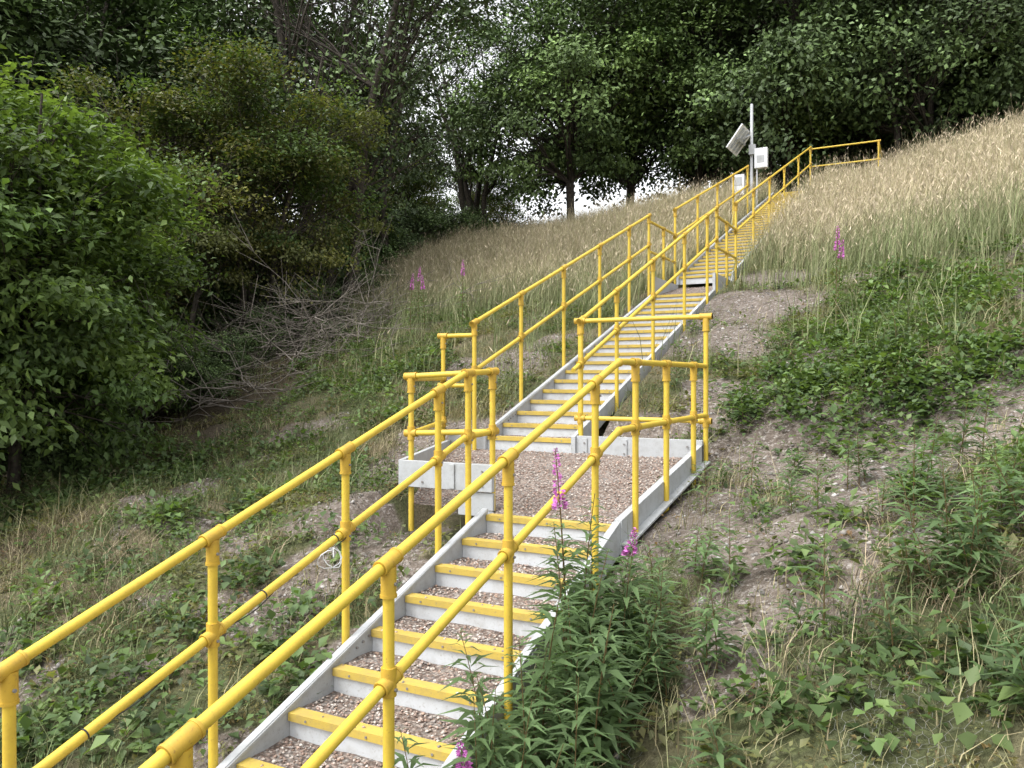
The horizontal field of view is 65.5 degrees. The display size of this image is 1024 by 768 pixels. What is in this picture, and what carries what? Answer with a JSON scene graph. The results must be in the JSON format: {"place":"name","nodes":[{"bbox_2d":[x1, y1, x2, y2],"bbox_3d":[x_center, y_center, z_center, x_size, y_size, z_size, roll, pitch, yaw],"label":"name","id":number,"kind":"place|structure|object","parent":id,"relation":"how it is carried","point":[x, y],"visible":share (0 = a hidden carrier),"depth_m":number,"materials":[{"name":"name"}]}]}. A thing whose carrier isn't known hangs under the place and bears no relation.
{"place":"outdoors","nodes":[
{"label":"outdoors","id":0,"kind":"place"},
{"bbox_2d":[211,0,780,225],"label":"sky","id":1,"kind":"structure","parent":0,"point":[582,200],"materials":[{"name":"white"}]},
{"bbox_2d":[0,197,1023,767],"bbox_3d":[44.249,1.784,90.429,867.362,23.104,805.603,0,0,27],"label":"ground","id":2,"kind":"structure","parent":0,"point":[394,513],"depth_m":6.16,"materials":[{"name":"soil"}]},
{"bbox_2d":[0,402,113,490],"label":"bush","id":3,"kind":"object","parent":2,"relation":"on","point":[28,462],"visible":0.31,"depth_m":10.98,"materials":[{"name":"green plant"}]},
{"bbox_2d":[0,0,151,295],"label":"sycamore tree","id":4,"kind":"object","parent":2,"relation":"on","point":[12,56],"visible":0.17,"depth_m":17.29,"materials":[{"name":"green plant"}]},
{"bbox_2d":[3,385,175,472],"bbox_3d":[-6.847,0.844,12.398,2.756,1.846,2.827,0,0,-40],"label":"bush","id":5,"kind":"object","parent":2,"relation":"on","point":[122,425],"visible":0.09,"depth_m":12.14,"materials":[{"name":"green plant"}]},
{"bbox_2d":[0,44,208,490],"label":"elder tree","id":6,"kind":"object","parent":2,"relation":"on","point":[21,420],"visible":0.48,"depth_m":9.95,"materials":[{"name":"green plant"}]},
{"bbox_2d":[0,51,227,489],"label":"elder tree","id":7,"kind":"object","parent":2,"relation":"on","point":[58,347],"visible":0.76,"depth_m":10.02,"materials":[{"name":"green plant"}]},
{"bbox_2d":[3,128,233,475],"bbox_3d":[-7.125,-1.223,13.004,5.639,6.121,5.538,0,0,-36],"label":"elder tree","id":8,"kind":"object","parent":2,"relation":"on","point":[174,273],"visible":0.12,"depth_m":13.29,"materials":[{"name":"green plant"}]},
{"bbox_2d":[0,0,284,320],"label":"sycamore tree","id":9,"kind":"object","parent":2,"relation":"on","point":[97,49],"visible":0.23,"depth_m":19.49,"materials":[{"name":"green plant"}]},
{"bbox_2d":[3,49,327,388],"bbox_3d":[-7.427,-3.061,17.121,6.760,7.556,6.923,0,0,-4],"label":"hawthorn tree","id":10,"kind":"object","parent":2,"relation":"on","point":[224,242],"visible":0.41,"depth_m":16.63,"materials":[{"name":"green plant"}]},
{"bbox_2d":[0,0,335,182],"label":"ash tree","id":11,"kind":"object","parent":2,"relation":"on","point":[195,11],"visible":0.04,"depth_m":22.36,"materials":[{"name":"green plant"}]},
{"bbox_2d":[144,292,215,374],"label":"bush","id":12,"kind":"object","parent":2,"relation":"on","point":[177,332],"visible":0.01,"depth_m":17.32,"materials":[{"name":"green plant"}]},
{"bbox_2d":[147,352,241,414],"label":"bush","id":13,"kind":"object","parent":2,"relation":"on","point":[211,365],"visible":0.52,"depth_m":14.29,"materials":[{"name":"green plant"}]},
{"bbox_2d":[157,322,275,382],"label":"bush","id":14,"kind":"object","parent":2,"relation":"on","point":[250,345],"visible":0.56,"depth_m":15.61,"materials":[{"name":"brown plant"}]},
{"bbox_2d":[166,255,284,347],"bbox_3d":[-7.567,-1.857,20.084,4.409,2.954,4.523,0,0,2],"label":"bush","id":15,"kind":"object","parent":2,"relation":"on","point":[224,296],"visible":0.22,"depth_m":19.05,"materials":[{"name":"green plant"}]},
{"bbox_2d":[55,0,422,263],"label":"sycamore tree","id":16,"kind":"object","parent":2,"relation":"on","point":[235,24],"visible":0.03,"depth_m":24.70,"materials":[{"name":"green plant"}]},
{"bbox_2d":[186,239,300,313],"bbox_3d":[-8.954,-3.146,24.215,6.784,4.431,6.613,0,1,-41],"label":"bush","id":17,"kind":"object","parent":2,"relation":"on","point":[247,275],"visible":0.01,"depth_m":23.39,"materials":[{"name":"green plant"}]},
{"bbox_2d":[99,4,412,352],"bbox_3d":[-5.936,-4.052,18.390,6.923,7.556,6.760,0,0,27],"label":"hawthorn tree","id":18,"kind":"object","parent":2,"relation":"on","point":[293,235],"visible":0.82,"depth_m":17.66,"materials":[{"name":"green plant"}]},
{"bbox_2d":[231,301,315,356],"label":"bush","id":19,"kind":"object","parent":2,"relation":"on","point":[259,315],"visible":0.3,"depth_m":17.67,"materials":[{"name":"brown plant"}]},
{"bbox_2d":[247,210,347,264],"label":"bush","id":20,"kind":"object","parent":2,"relation":"on","point":[287,221],"depth_m":25.23,"materials":[{"name":"green plant"}]},
{"bbox_2d":[265,275,352,327],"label":"bush","id":21,"kind":"object","parent":2,"relation":"on","point":[309,307],"visible":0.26,"depth_m":19.18,"materials":[{"name":"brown plant"}]},
{"bbox_2d":[110,202,511,431],"bbox_3d":[-5.597,-1.390,16.378,9.549,4.752,11.076,0,0,27],"label":"dead brushwood","id":22,"kind":"object","parent":2,"relation":"on","point":[310,338],"visible":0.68,"depth_m":15.88,"materials":[{"name":"wood"}]},
{"bbox_2d":[298,316,350,347],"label":"bush","id":23,"kind":"object","parent":2,"relation":"on","point":[326,330],"visible":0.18,"depth_m":17.26,"materials":[{"name":"brown plant"}]},
{"bbox_2d":[264,239,386,301],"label":"bush","id":24,"kind":"object","parent":2,"relation":"on","point":[371,263],"depth_m":23.76,"materials":[{"name":"green plant"}]},
{"bbox_2d":[301,269,390,306],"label":"bush","id":25,"kind":"object","parent":2,"relation":"on","point":[340,279],"visible":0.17,"depth_m":21.17,"materials":[{"name":"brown plant"}]},
{"bbox_2d":[167,0,536,311],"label":"willow tree","id":26,"kind":"object","parent":2,"relation":"on","point":[392,72],"visible":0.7,"depth_m":20.50,"materials":[{"name":"green plant"}]},
{"bbox_2d":[317,226,404,277],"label":"bush","id":27,"kind":"object","parent":2,"relation":"on","point":[384,249],"visible":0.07,"depth_m":24.87,"materials":[{"name":"green plant"}]},
{"bbox_2d":[239,0,518,268],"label":"willow tree","id":28,"kind":"object","parent":2,"relation":"on","point":[414,140],"visible":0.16,"depth_m":26.95,"materials":[{"name":"green plant"}]},
{"bbox_2d":[296,55,467,226],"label":"ash tree","id":29,"kind":"object","parent":2,"relation":"on","point":[435,194],"visible":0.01,"depth_m":45.41,"materials":[{"name":"green plant"}]},
{"bbox_2d":[329,215,438,268],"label":"bush","id":30,"kind":"object","parent":2,"relation":"on","point":[393,242],"visible":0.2,"depth_m":27.31,"materials":[{"name":"green plant"}]},
{"bbox_2d":[362,266,407,289],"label":"bush","id":31,"kind":"object","parent":2,"relation":"on","point":[380,271],"visible":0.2,"depth_m":22.68,"materials":[{"name":"brown plant"}]},
{"bbox_2d":[403,276,416,337],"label":"fireweed plant","id":32,"kind":"object","parent":2,"relation":"on","point":[411,307],"visible":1,"depth_m":15.48,"materials":[{"name":"green plant"}]},
{"bbox_2d":[366,136,455,221],"bbox_3d":[-5.329,-8.086,35.881,5.884,6.422,5.746,0,0,24],"label":"hawthorn tree","id":33,"kind":"object","parent":2,"relation":"on","point":[414,188],"visible":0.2,"depth_m":35.61,"materials":[{"name":"green plant"}]},
{"bbox_2d":[394,726,438,767],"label":"fireweed plant","id":34,"kind":"object","parent":2,"relation":"on","point":[413,760],"visible":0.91,"depth_m":3.39,"materials":[{"name":"green plant"}]},
{"bbox_2d":[411,267,424,319],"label":"fireweed plant","id":35,"kind":"object","parent":2,"relation":"on","point":[419,275],"visible":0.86,"depth_m":16.47,"materials":[{"name":"green plant"}]},
{"bbox_2d":[372,196,463,250],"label":"bush","id":36,"kind":"object","parent":2,"relation":"on","point":[421,219],"visible":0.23,"depth_m":30.75,"materials":[{"name":"green plant"}]},
{"bbox_2d":[415,277,432,331],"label":"fireweed plant","id":37,"kind":"object","parent":2,"relation":"on","point":[421,288],"visible":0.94,"depth_m":15.80,"materials":[{"name":"green plant"}]},
{"bbox_2d":[393,194,482,246],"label":"bush","id":38,"kind":"object","parent":2,"relation":"on","point":[456,219],"visible":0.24,"depth_m":32.31,"materials":[{"name":"green plant"}]},
{"bbox_2d":[416,201,497,236],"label":"bush","id":39,"kind":"object","parent":2,"relation":"on","point":[477,220],"visible":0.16,"depth_m":33.26,"materials":[{"name":"green plant"}]},
{"bbox_2d":[455,260,467,319],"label":"fireweed plant","id":40,"kind":"object","parent":2,"relation":"on","point":[463,274],"visible":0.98,"depth_m":15.98,"materials":[{"name":"green plant"}]},
{"bbox_2d":[455,741,472,767],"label":"fireweed plant","id":41,"kind":"object","parent":2,"relation":"on","point":[468,764],"visible":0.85,"depth_m":3.49,"materials":[{"name":"pink plant"}]},
{"bbox_2d":[396,8,561,232],"bbox_3d":[-2.320,-11.290,36.427,8.830,12.571,9.341,0,1,-44],"label":"willow tree","id":42,"kind":"object","parent":2,"relation":"on","point":[463,190],"visible":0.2,"depth_m":35.52,"materials":[{"name":"green plant"}]},
{"bbox_2d":[436,628,524,767],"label":"fireweed plant","id":43,"kind":"object","parent":2,"relation":"on","point":[461,720],"visible":0.73,"depth_m":3.75,"materials":[{"name":"green plant"}]},
{"bbox_2d":[440,162,545,229],"bbox_3d":[-0.926,-8.309,40.884,6.577,7.178,6.422,0,0,-37],"label":"hawthorn tree","id":44,"kind":"object","parent":2,"relation":"on","point":[492,209],"visible":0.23,"depth_m":39.54,"materials":[{"name":"green plant"}]},
{"bbox_2d":[479,219,525,233],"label":"bush","id":45,"kind":"object","parent":2,"relation":"on","point":[503,222],"visible":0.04,"depth_m":34.99,"materials":[{"name":"green plant"}]},
{"bbox_2d":[216,191,803,767],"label":"outdoor staircase","id":46,"kind":"structure","parent":2,"relation":"on","point":[304,721],"depth_m":5.83,"materials":[{"name":"metal"}]},
{"bbox_2d":[0,367,499,767],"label":"yellow handrail","id":47,"kind":"object","parent":46,"relation":"attached to","point":[18,660],"visible":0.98,"depth_m":4.25,"materials":[{"name":"metal"}]},
{"bbox_2d":[80,534,345,739],"bbox_3d":[-1.521,1.306,4.048,0.104,0.786,2.362,0,0,27],"label":"cable with ties","id":48,"kind":"object","parent":47,"relation":"attached to","point":[331,549],"visible":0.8,"depth_m":4.38,"materials":[{"name":"plastic"}]},
{"bbox_2d":[139,358,707,767],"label":"yellow handrail","id":49,"kind":"object","parent":46,"relation":"attached to","point":[175,750],"visible":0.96,"depth_m":3.69,"materials":[{"name":"metal"}]},
{"bbox_2d":[406,377,446,441],"bbox_3d":[-0.859,0.528,8.265,0.077,1.234,2.256,0,0,3],"label":"landing guard rail","id":50,"kind":"object","parent":46,"relation":"attached to","point":[443,418],"visible":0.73,"depth_m":9.03,"materials":[{"name":"yellow paint"}]},
{"bbox_2d":[437,333,471,440],"bbox_3d":[-0.646,0.272,9.245,0.482,1.734,0.073,0,0,27],"label":"landing guard rail","id":51,"kind":"object","parent":46,"relation":"on","point":[442,337],"visible":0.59,"depth_m":9.29,"materials":[{"name":"yellow paint"}]},
{"bbox_2d":[469,213,651,449],"bbox_3d":[1.060,-0.858,11.921,0.077,4.594,6.579,0,0,27],"label":"yellow handrail","id":52,"kind":"object","parent":46,"relation":"attached to","point":[520,296],"visible":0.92,"depth_m":11.00,"materials":[{"name":"metal"}]},
{"bbox_2d":[574,313,712,470],"bbox_3d":[1.356,0.087,8.393,1.500,1.614,0.073,0,0,27],"label":"landing guard rail","id":53,"kind":"object","parent":46,"relation":"on","point":[706,422],"visible":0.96,"depth_m":8.20,"materials":[{"name":"yellow paint"}]},
{"bbox_2d":[571,206,718,435],"bbox_3d":[2.175,-0.966,11.420,0.077,4.431,6.595,0,0,27],"label":"yellow handrail","id":54,"kind":"object","parent":46,"relation":"attached to","point":[582,360],"visible":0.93,"depth_m":10.96,"materials":[{"name":"metal"}]},
{"bbox_2d":[650,221,675,279],"bbox_3d":[2.956,-2.286,15.554,0.077,1.566,1.651,0,0,27],"label":"yellow handrail","id":55,"kind":"object","parent":46,"relation":"attached to","point":[663,257],"visible":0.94,"depth_m":15.55,"materials":[{"name":"metal"}]},
{"bbox_2d":[673,165,748,283],"bbox_3d":[5.046,-3.998,19.557,0.077,4.545,7.541,0,0,27],"label":"yellow handrail","id":56,"kind":"object","parent":46,"relation":"attached to","point":[697,196],"visible":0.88,"depth_m":17.88,"materials":[{"name":"metal"}]},
{"bbox_2d":[715,214,736,285],"bbox_3d":[4.038,-2.282,14.991,0.077,1.566,1.651,0,0,27],"label":"yellow handrail","id":57,"kind":"object","parent":46,"relation":"attached to","point":[726,250],"visible":0.96,"depth_m":14.99,"materials":[{"name":"metal"}]},
{"bbox_2d":[733,146,811,281],"bbox_3d":[7.028,-4.697,20.718,0.077,5.930,11.441,0,0,27],"label":"yellow handrail","id":58,"kind":"object","parent":46,"relation":"attached to","point":[754,213],"visible":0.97,"depth_m":18.00,"materials":[{"name":"metal"}]},
{"bbox_2d":[0,211,1023,767],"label":"broadleaf weeds","id":59,"kind":"object","parent":2,"relation":"on","point":[998,341],"visible":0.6,"depth_m":6.93,"materials":[{"name":"green plant"}]},
{"bbox_2d":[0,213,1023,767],"bbox_3d":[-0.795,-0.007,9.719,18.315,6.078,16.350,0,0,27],"label":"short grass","id":60,"kind":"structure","parent":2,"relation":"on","point":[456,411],"depth_m":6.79,"materials":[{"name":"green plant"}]},
{"bbox_2d":[3,234,1023,762],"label":"stones","id":61,"kind":"object","parent":2,"relation":"on","point":[761,592],"visible":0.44,"depth_m":6.64,"materials":[{"name":"grey stone"}]},
{"bbox_2d":[502,576,587,767],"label":"fireweed plant","id":62,"kind":"object","parent":2,"relation":"on","point":[552,645],"visible":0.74,"depth_m":3.84,"materials":[{"name":"green plant"}]},
{"bbox_2d":[524,522,599,709],"bbox_3d":[0.284,1.280,4.250,0.477,1.054,0.495,0,0,27],"label":"fireweed plant","id":63,"kind":"object","parent":2,"relation":"on","point":[557,578],"visible":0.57,"depth_m":4.26,"materials":[{"name":"green plant"}]},
{"bbox_2d":[523,447,606,691],"bbox_3d":[0.290,1.061,4.389,0.485,1.406,0.439,0,0,-22],"label":"fireweed plant","id":64,"kind":"object","parent":2,"relation":"on","point":[554,507],"visible":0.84,"depth_m":4.41,"materials":[{"name":"green plant"}]},
{"bbox_2d":[417,0,730,221],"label":"oak tree","id":65,"kind":"object","parent":2,"relation":"on","point":[565,56],"visible":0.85,"depth_m":31.39,"materials":[{"name":"green plant"}]},
{"bbox_2d":[129,102,1023,405],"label":"tall grass","id":66,"kind":"structure","parent":2,"relation":"on","point":[941,190],"depth_m":17.27,"materials":[{"name":"beige plant"}]},
{"bbox_2d":[541,549,629,722],"bbox_3d":[0.396,1.329,4.085,0.460,0.961,0.455,0,0,27],"label":"fireweed plant","id":67,"kind":"object","parent":2,"relation":"on","point":[599,591],"visible":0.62,"depth_m":4.06,"materials":[{"name":"green plant"}]},
{"bbox_2d":[549,493,621,661],"bbox_3d":[0.398,1.158,4.480,0.452,1.105,0.459,0,0,-33],"label":"fireweed plant","id":68,"kind":"object","parent":2,"relation":"on","point":[587,536],"visible":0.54,"depth_m":4.45,"materials":[{"name":"green plant"}]},
{"bbox_2d":[560,528,624,630],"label":"fireweed plant","id":69,"kind":"object","parent":2,"relation":"on","point":[592,559],"visible":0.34,"depth_m":4.78,"materials":[{"name":"green plant"}]},
{"bbox_2d":[540,601,653,767],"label":"fireweed plant","id":70,"kind":"object","parent":2,"relation":"on","point":[606,727],"visible":0.9,"depth_m":3.61,"materials":[{"name":"green plant"}]},
{"bbox_2d":[578,533,663,662],"bbox_3d":[0.602,1.244,4.444,0.492,0.809,0.422,0,0,-11],"label":"fireweed plant","id":71,"kind":"object","parent":2,"relation":"on","point":[629,587],"visible":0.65,"depth_m":4.45,"materials":[{"name":"green plant"}]},
{"bbox_2d":[590,527,654,637],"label":"fireweed plant","id":72,"kind":"object","parent":2,"relation":"on","point":[625,551],"visible":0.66,"depth_m":4.71,"materials":[{"name":"green plant"}]},
{"bbox_2d":[493,0,755,205],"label":"ash tree","id":73,"kind":"object","parent":2,"relation":"on","point":[631,187],"visible":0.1,"depth_m":34.32,"materials":[{"name":"green plant"}]},
{"bbox_2d":[564,0,861,203],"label":"oak tree","id":74,"kind":"object","parent":2,"relation":"on","point":[688,145],"visible":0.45,"depth_m":31.71,"materials":[{"name":"green plant"}]},
{"bbox_2d":[442,287,1023,767],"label":"willowherb plants","id":75,"kind":"object","parent":2,"relation":"on","point":[642,649],"visible":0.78,"depth_m":4.09,"materials":[{"name":"green plant"}]},
{"bbox_2d":[726,104,767,205],"bbox_3d":[7.239,-6.937,24.427,1.117,3.440,1.124,0,0,27],"label":"monitoring mast","id":76,"kind":"object","parent":2,"relation":"on","point":[739,139],"visible":0.84,"depth_m":24.48,"materials":[{"name":"white metal"}]},
{"bbox_2d":[545,416,1021,767],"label":"leaves","id":77,"kind":"object","parent":2,"relation":"on","point":[848,692],"visible":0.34,"depth_m":3.50,"materials":[{"name":"green plant"}]},
{"bbox_2d":[664,141,906,190],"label":"sycamore tree","id":78,"kind":"object","parent":2,"relation":"on","point":[732,172],"depth_m":47.51,"materials":[{"name":"green plant"}]},
{"bbox_2d":[768,173,820,191],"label":"bush","id":79,"kind":"object","parent":2,"relation":"on","point":[789,189],"visible":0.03,"depth_m":32.33,"materials":[{"name":"green plant"}]},
{"bbox_2d":[633,0,956,192],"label":"sycamore tree","id":80,"kind":"object","parent":2,"relation":"on","point":[794,57],"visible":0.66,"depth_m":29.32,"materials":[{"name":"green plant"}]},
{"bbox_2d":[823,226,849,323],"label":"fireweed plant","id":81,"kind":"object","parent":2,"relation":"on","point":[835,246],"visible":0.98,"depth_m":10.48,"materials":[{"name":"green plant"}]},
{"bbox_2d":[826,239,851,319],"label":"fireweed plant","id":82,"kind":"object","parent":2,"relation":"on","point":[842,251],"visible":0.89,"depth_m":10.97,"materials":[{"name":"green plant"}]},
{"bbox_2d":[808,139,881,168],"bbox_3d":[11.032,-6.801,26.238,2.125,1.654,2.186,0,0,27],"label":"top guard rail","id":83,"kind":"object","parent":2,"relation":"on","point":[878,143],"visible":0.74,"depth_m":25.22,"materials":[{"name":"yellow paint"}]},
{"bbox_2d":[720,0,1017,180],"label":"ash tree","id":84,"kind":"object","parent":2,"relation":"on","point":[849,127],"visible":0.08,"depth_m":32.18,"materials":[{"name":"green plant"}]},
{"bbox_2d":[754,0,1023,181],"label":"sycamore tree","id":85,"kind":"object","parent":2,"relation":"on","point":[936,56],"visible":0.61,"depth_m":29.40,"materials":[{"name":"green plant"}]},
{"bbox_2d":[836,0,1023,163],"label":"oak tree","id":86,"kind":"object","parent":2,"relation":"on","point":[987,45],"visible":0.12,"depth_m":30.77,"materials":[{"name":"green plant"}]},
{"bbox_2d":[858,0,1023,127],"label":"sycamore tree","id":87,"kind":"object","parent":2,"relation":"on","point":[1009,69],"visible":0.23,"depth_m":28.95,"materials":[{"name":"green plant"}]}
]}

